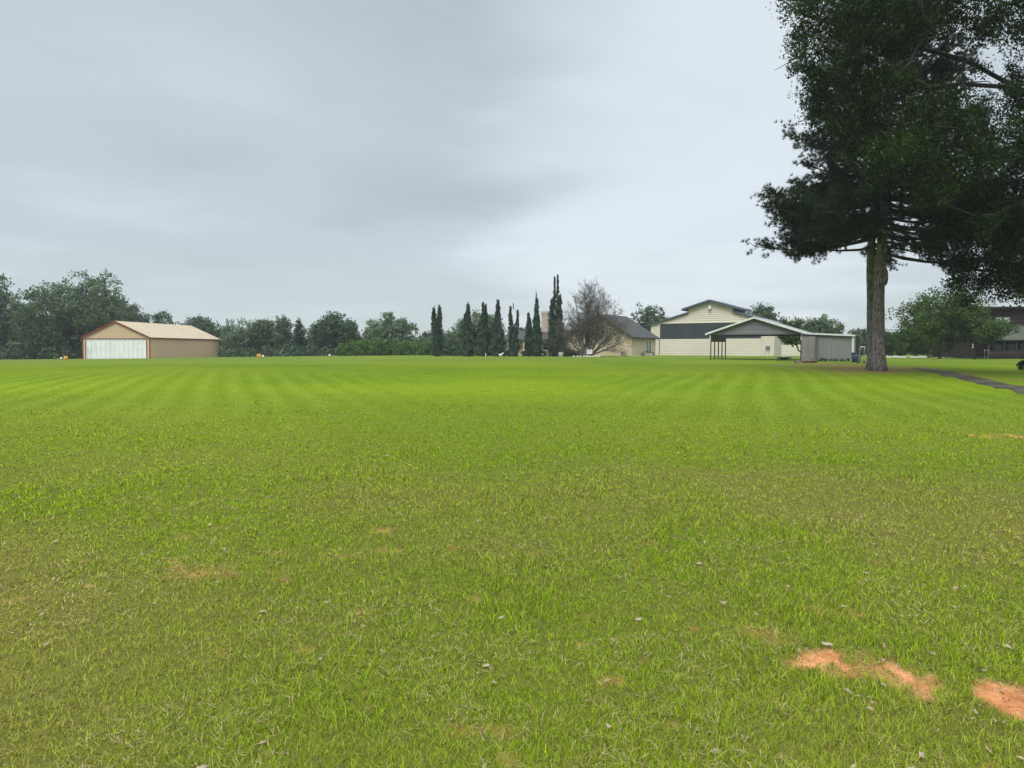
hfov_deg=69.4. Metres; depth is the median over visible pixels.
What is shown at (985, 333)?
elm tree
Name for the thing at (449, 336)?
woodland tree
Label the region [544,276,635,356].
bare tree
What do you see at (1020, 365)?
shrub
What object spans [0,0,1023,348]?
sky
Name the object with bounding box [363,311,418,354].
mimosa tree
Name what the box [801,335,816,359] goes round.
door frame
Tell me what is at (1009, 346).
window
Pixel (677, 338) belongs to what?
folding door
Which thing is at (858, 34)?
shade oak
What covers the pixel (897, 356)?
edging board
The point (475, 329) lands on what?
oak tree
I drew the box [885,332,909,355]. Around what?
myrtle shrub
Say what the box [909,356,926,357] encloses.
edging board
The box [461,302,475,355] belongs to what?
cypress tree
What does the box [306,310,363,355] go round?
oak tree
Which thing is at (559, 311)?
cypress tree
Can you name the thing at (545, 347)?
window
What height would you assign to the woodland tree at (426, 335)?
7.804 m
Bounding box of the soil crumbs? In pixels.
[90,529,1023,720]
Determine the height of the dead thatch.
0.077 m
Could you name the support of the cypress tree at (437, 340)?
on the ground at (614, 371)
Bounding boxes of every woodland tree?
[218,318,255,356]
[241,317,276,355]
[269,314,293,355]
[418,330,432,341]
[442,330,462,353]
[778,315,812,351]
[847,326,866,355]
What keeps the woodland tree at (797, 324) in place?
on the ground at (614, 371)
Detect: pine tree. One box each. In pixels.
[747,0,1023,370]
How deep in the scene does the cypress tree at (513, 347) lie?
107.51 m
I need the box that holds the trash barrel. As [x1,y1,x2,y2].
[851,352,860,361]
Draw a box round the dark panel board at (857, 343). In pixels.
[856,336,859,351]
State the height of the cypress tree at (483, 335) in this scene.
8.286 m
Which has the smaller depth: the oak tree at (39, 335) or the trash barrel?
the trash barrel
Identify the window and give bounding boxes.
[543,342,548,349]
[992,344,1000,351]
[1006,344,1014,351]
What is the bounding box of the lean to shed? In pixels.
[799,332,859,360]
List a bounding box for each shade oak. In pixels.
[765,0,1023,241]
[931,136,1023,312]
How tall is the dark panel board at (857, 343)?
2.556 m
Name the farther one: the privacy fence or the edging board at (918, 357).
the privacy fence
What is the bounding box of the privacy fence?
[781,344,799,355]
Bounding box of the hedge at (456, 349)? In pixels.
[430,342,505,355]
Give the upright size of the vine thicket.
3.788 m
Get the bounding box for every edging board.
[886,356,905,357]
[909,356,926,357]
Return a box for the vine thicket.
[334,336,447,355]
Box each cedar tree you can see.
[289,317,308,355]
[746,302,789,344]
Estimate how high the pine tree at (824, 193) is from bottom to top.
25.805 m
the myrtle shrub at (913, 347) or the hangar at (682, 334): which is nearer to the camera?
the myrtle shrub at (913, 347)
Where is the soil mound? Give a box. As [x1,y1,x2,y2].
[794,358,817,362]
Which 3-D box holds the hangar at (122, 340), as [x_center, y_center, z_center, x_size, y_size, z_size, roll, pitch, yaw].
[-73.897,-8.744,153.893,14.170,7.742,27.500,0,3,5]
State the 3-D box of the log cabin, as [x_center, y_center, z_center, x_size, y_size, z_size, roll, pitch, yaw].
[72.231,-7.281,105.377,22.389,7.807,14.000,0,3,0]
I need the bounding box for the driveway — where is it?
[910,367,1023,393]
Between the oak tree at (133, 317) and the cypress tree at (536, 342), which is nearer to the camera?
the cypress tree at (536, 342)
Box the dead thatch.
[0,456,1023,767]
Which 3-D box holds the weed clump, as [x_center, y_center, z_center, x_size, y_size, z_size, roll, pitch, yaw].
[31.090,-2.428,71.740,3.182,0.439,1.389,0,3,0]
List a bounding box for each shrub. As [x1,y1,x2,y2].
[565,348,581,355]
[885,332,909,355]
[892,327,922,355]
[904,328,931,355]
[1016,360,1023,369]
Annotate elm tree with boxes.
[885,283,995,358]
[933,309,1020,358]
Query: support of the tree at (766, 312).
on the ground at (614, 371)
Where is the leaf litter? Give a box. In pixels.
[2,431,1023,767]
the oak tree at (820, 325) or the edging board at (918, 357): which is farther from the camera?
the oak tree at (820, 325)
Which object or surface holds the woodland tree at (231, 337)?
on the ground at (614, 371)
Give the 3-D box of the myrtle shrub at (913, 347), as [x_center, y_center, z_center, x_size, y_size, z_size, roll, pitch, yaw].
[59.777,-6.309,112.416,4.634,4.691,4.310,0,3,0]
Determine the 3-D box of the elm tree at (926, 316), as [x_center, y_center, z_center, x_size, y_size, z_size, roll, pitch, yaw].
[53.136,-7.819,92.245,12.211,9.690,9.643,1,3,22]
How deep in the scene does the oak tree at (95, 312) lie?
152.61 m
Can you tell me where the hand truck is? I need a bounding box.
[857,346,864,362]
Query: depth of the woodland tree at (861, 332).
139.39 m
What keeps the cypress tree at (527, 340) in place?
on the ground at (614, 371)
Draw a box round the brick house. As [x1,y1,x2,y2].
[504,311,659,355]
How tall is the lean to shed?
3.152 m
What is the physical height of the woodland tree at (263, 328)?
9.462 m
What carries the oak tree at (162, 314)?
on the ground at (614, 371)
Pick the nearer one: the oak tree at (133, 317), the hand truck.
the hand truck
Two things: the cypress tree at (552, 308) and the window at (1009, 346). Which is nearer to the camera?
the window at (1009, 346)
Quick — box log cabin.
[931,307,1023,358]
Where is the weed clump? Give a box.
[818,357,849,360]
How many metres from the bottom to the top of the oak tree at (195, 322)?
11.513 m
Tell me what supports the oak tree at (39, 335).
on the ground at (614, 371)
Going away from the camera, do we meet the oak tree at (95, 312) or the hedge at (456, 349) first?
the hedge at (456, 349)
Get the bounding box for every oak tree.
[0,273,30,358]
[2,269,139,358]
[16,313,79,358]
[111,292,150,322]
[146,310,173,323]
[184,314,225,334]
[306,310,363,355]
[450,309,506,349]
[630,302,669,331]
[797,314,845,342]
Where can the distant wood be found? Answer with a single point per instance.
(206, 325)
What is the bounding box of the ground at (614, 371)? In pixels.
[0,351,1023,767]
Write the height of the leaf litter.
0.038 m
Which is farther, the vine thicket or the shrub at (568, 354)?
the vine thicket
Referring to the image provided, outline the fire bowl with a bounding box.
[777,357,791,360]
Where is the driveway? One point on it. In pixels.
(1017, 389)
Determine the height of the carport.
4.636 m
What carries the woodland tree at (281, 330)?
on the ground at (614, 371)
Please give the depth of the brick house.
118.53 m
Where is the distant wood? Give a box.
[0,316,931,359]
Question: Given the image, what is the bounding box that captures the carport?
[705,317,810,359]
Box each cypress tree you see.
[430,304,444,355]
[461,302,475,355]
[478,302,489,356]
[489,299,505,356]
[505,302,520,356]
[523,312,532,355]
[530,293,542,356]
[546,276,555,355]
[552,274,564,356]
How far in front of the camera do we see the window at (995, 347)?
102.90 m
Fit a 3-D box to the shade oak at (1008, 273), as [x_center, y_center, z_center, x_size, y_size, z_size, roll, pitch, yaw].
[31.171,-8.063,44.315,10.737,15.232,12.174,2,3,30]
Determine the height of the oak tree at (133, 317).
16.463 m
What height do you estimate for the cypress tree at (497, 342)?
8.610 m
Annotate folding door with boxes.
[86,339,145,358]
[660,322,760,355]
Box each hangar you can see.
[80,321,220,358]
[648,299,784,355]
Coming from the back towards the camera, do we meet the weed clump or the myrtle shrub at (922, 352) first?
the myrtle shrub at (922, 352)

